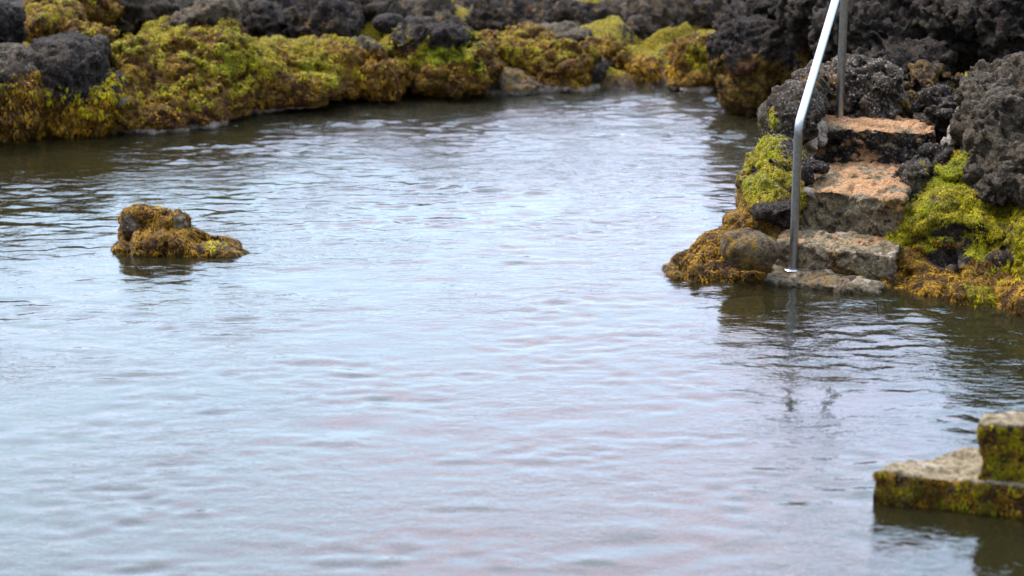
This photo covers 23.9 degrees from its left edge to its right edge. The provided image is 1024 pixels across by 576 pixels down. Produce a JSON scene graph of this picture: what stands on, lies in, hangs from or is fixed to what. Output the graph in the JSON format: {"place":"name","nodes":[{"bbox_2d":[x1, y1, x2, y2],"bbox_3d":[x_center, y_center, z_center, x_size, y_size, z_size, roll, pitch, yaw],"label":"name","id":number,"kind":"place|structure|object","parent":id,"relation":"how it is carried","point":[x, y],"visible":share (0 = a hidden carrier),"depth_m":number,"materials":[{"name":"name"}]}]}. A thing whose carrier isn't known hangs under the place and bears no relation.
{"place":"outdoors","nodes":[
{"label":"outdoors","id":0,"kind":"place"},
{"bbox_2d":[0,0,1023,575],"bbox_3d":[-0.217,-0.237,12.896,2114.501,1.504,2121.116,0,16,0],"label":"water","id":1,"kind":"structure","parent":0,"point":[498,408],"depth_m":13.05,"materials":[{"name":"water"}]},
{"bbox_2d":[0,42,45,147],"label":"bank boulder","id":2,"kind":"object","parent":1,"relation":"on","point":[22,103],"visible":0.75,"depth_m":15.19,"materials":[{"name":"plant"}]},
{"bbox_2d":[0,0,26,43],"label":"bank boulder","id":3,"kind":"object","parent":2,"relation":"on","point":[13,18],"visible":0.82,"depth_m":15.69,"materials":[{"name":"grey stone"}]},
{"bbox_2d":[24,0,119,43],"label":"moss hump","id":4,"kind":"object","parent":1,"relation":"on","point":[46,18],"visible":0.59,"depth_m":16.23,"materials":[{"name":"plant"}]},
{"bbox_2d":[29,30,130,143],"bbox_3d":[-2.795,-1.277,15.580,0.704,0.713,0.732,0,16,0],"label":"bank boulder","id":5,"kind":"object","parent":1,"relation":"on","point":[82,97],"visible":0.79,"depth_m":15.35,"materials":[{"name":"grey stone"}]},
{"bbox_2d":[91,34,111,60],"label":"bank boulder","id":6,"kind":"object","parent":5,"relation":"on","point":[103,42],"visible":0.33,"depth_m":15.71,"materials":[{"name":"grey stone"}]},
{"bbox_2d":[114,0,195,35],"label":"lava crest","id":7,"kind":"object","parent":1,"relation":"on","point":[138,15],"visible":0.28,"depth_m":16.90,"materials":[{"name":"grey stone"}]},
{"bbox_2d":[108,203,251,290],"bbox_3d":[-1.734,-0.215,12.710,0.766,0.432,0.414,3,16,10],"label":"islet rock","id":8,"kind":"object","parent":1,"relation":"on","point":[161,246],"visible":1,"depth_m":12.60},
{"bbox_2d":[109,16,267,147],"bbox_3d":[-2.177,-1.351,16.039,1.199,0.794,1.323,0,16,0],"label":"mossy mound","id":9,"kind":"object","parent":1,"relation":"on","point":[184,80],"visible":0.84,"depth_m":15.76,"materials":[{"name":"green plant"}]},
{"bbox_2d":[160,0,244,32],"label":"slanting slab","id":10,"kind":"structure","parent":9,"relation":"on","point":[210,13],"depth_m":16.25,"materials":[{"name":"grey stone"}]},
{"bbox_2d":[242,0,367,38],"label":"lava crest","id":11,"kind":"object","parent":1,"relation":"on","point":[292,19],"visible":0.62,"depth_m":17.18,"materials":[{"name":"grey stone"}]},
{"bbox_2d":[252,33,366,115],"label":"mossy bank","id":12,"kind":"structure","parent":1,"relation":"on","point":[311,71],"depth_m":16.26,"materials":[{"name":"green plant"}]},
{"bbox_2d":[348,35,406,103],"bbox_3d":[-0.971,-1.510,16.634,0.507,0.457,0.568,0,16,0],"label":"knob rock","id":13,"kind":"object","parent":1,"relation":"on","point":[379,74],"visible":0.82,"depth_m":16.45,"materials":[{"name":"stone"}]},
{"bbox_2d":[361,0,464,33],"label":"lava crest","id":14,"kind":"object","parent":1,"relation":"on","point":[442,10],"visible":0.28,"depth_m":17.54,"materials":[{"name":"grey stone"}]},
{"bbox_2d":[385,14,505,102],"bbox_3d":[-0.470,-1.608,16.846,0.859,0.577,0.768,0,16,0],"label":"capped rock","id":15,"kind":"object","parent":1,"relation":"on","point":[448,59],"visible":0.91,"depth_m":16.63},
{"bbox_2d":[372,13,403,33],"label":"black stone","id":16,"kind":"object","parent":15,"relation":"on","point":[386,23],"visible":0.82,"depth_m":17.03,"materials":[{"name":"grey stone"}]},
{"bbox_2d":[453,0,569,31],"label":"lava crest","id":17,"kind":"object","parent":1,"relation":"on","point":[499,15],"visible":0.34,"depth_m":17.79,"materials":[{"name":"grey stone"}]},
{"bbox_2d":[482,66,544,104],"bbox_3d":[0.001,-1.445,16.989,0.546,0.292,0.481,0,16,0],"label":"tan ledge","id":18,"kind":"object","parent":1,"relation":"on","point":[514,83],"visible":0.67,"depth_m":16.84,"materials":[{"name":"beige stone"}]},
{"bbox_2d":[476,20,628,100],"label":"weed slope","id":19,"kind":"structure","parent":1,"relation":"on","point":[566,67],"depth_m":16.98,"materials":[{"name":"plant"}]},
{"bbox_2d":[541,21,592,42],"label":"grey topped boulder","id":20,"kind":"object","parent":1,"relation":"on","point":[571,30],"visible":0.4,"depth_m":17.32,"materials":[{"name":"grey stone"}]},
{"bbox_2d":[549,0,632,25],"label":"lava crest","id":21,"kind":"object","parent":1,"relation":"on","point":[579,13],"visible":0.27,"depth_m":17.82,"materials":[{"name":"grey stone"}]},
{"bbox_2d":[621,53,683,83],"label":"rust rock","id":22,"kind":"object","parent":1,"relation":"on","point":[638,68],"visible":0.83,"depth_m":17.09,"materials":[{"name":"stone"}]},
{"bbox_2d":[620,0,728,39],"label":"lava crest","id":23,"kind":"object","parent":1,"relation":"on","point":[643,19],"visible":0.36,"depth_m":17.71,"materials":[{"name":"grey stone"}]},
{"bbox_2d":[665,32,717,100],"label":"yellow moss rock","id":24,"kind":"object","parent":1,"relation":"on","point":[688,53],"visible":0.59,"depth_m":16.94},
{"bbox_2d":[659,223,779,303],"bbox_3d":[1.074,-0.126,12.358,0.573,0.358,0.703,7,17,24],"label":"brown rock","id":25,"kind":"object","parent":1,"relation":"on","point":[700,270],"visible":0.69,"depth_m":12.16,"materials":[{"name":"brown stone"}]},
{"bbox_2d":[720,227,779,271],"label":"round boulder","id":26,"kind":"object","parent":25,"relation":"on","point":[748,249],"visible":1,"depth_m":11.96,"materials":[{"name":"stone"}]},
{"bbox_2d":[706,0,813,126],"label":"overhanging boulder","id":27,"kind":"object","parent":1,"relation":"on","point":[753,59],"visible":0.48,"depth_m":15.99,"materials":[{"name":"grey stone"}]},
{"bbox_2d":[720,68,830,232],"bbox_3d":[1.452,-0.618,12.923,0.520,0.955,1.408,7,17,23],"label":"mossy rock","id":28,"kind":"object","parent":1,"relation":"on","point":[765,174],"visible":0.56,"depth_m":12.74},
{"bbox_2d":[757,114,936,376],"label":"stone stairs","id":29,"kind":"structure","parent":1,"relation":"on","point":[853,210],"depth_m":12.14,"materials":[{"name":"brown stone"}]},
{"bbox_2d":[750,197,790,227],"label":"dark boulder","id":30,"kind":"object","parent":29,"relation":"on","point":[778,212],"visible":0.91,"depth_m":12.35,"materials":[{"name":"grey stone"}]},
{"bbox_2d":[801,151,829,186],"bbox_3d":[1.568,-0.628,12.684,0.205,0.154,0.364,0,16,0],"label":"dark lump","id":31,"kind":"object","parent":29,"relation":"on","point":[811,166],"visible":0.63,"depth_m":12.57,"materials":[{"name":"grey stone"}]},
{"bbox_2d":[784,0,847,272],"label":"handrail","id":32,"kind":"object","parent":29,"relation":"on","point":[792,267],"visible":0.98,"depth_m":12.23,"materials":[{"name":"metal"}]},
{"bbox_2d":[804,120,829,157],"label":"crusted stone","id":33,"kind":"object","parent":29,"relation":"on","point":[820,140],"visible":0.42,"depth_m":13.03,"materials":[{"name":"grey stone"}]},
{"bbox_2d":[805,54,904,118],"bbox_3d":[1.912,-1.100,13.574,0.584,0.406,0.676,0,16,0],"label":"speckled rock","id":34,"kind":"object","parent":29,"relation":"on","point":[874,87],"visible":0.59,"depth_m":13.36,"materials":[{"name":"grey stone"}]},
{"bbox_2d":[726,0,1023,81],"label":"lava hill","id":35,"kind":"structure","parent":1,"relation":"on","point":[954,37],"depth_m":14.56,"materials":[{"name":"black stone"}]},
{"bbox_2d":[866,411,1023,575],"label":"concrete landing","id":36,"kind":"object","parent":1,"relation":"on","point":[959,512],"visible":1,"depth_m":9.01,"materials":[{"name":"concrete"}]},
{"bbox_2d":[881,267,1023,336],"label":"weedy rock","id":37,"kind":"object","parent":1,"relation":"on","point":[996,299],"visible":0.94,"depth_m":11.72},
{"bbox_2d":[884,149,1023,278],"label":"mossy flank","id":38,"kind":"object","parent":1,"relation":"on","point":[951,222],"visible":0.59,"depth_m":12.14,"materials":[{"name":"green plant"}]},
{"bbox_2d":[890,84,960,200],"bbox_3d":[2.244,-0.773,12.977,0.433,0.503,1.145,4,16,14],"label":"rock","id":39,"kind":"object","parent":38,"relation":"on","point":[936,106],"visible":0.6,"depth_m":12.99,"materials":[{"name":"grey stone"}]},
{"bbox_2d":[900,59,963,118],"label":"brown lava rock","id":40,"kind":"object","parent":39,"relation":"on","point":[922,73],"visible":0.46,"depth_m":13.70,"materials":[{"name":"brown stone"}]},
{"bbox_2d":[949,51,1023,209],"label":"lumpy lava","id":41,"kind":"object","parent":1,"relation":"on","point":[986,131],"visible":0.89,"depth_m":12.28,"materials":[{"name":"grey stone"}]},
{"bbox_2d":[941,107,957,148],"bbox_3d":[2.367,-0.879,12.842,0.112,0.306,0.244,14,20,40],"label":"pale seam","id":42,"kind":"object","parent":41,"relation":"attached to","point":[948,141],"visible":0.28,"depth_m":12.79,"materials":[{"name":"grey stone"}]}
]}

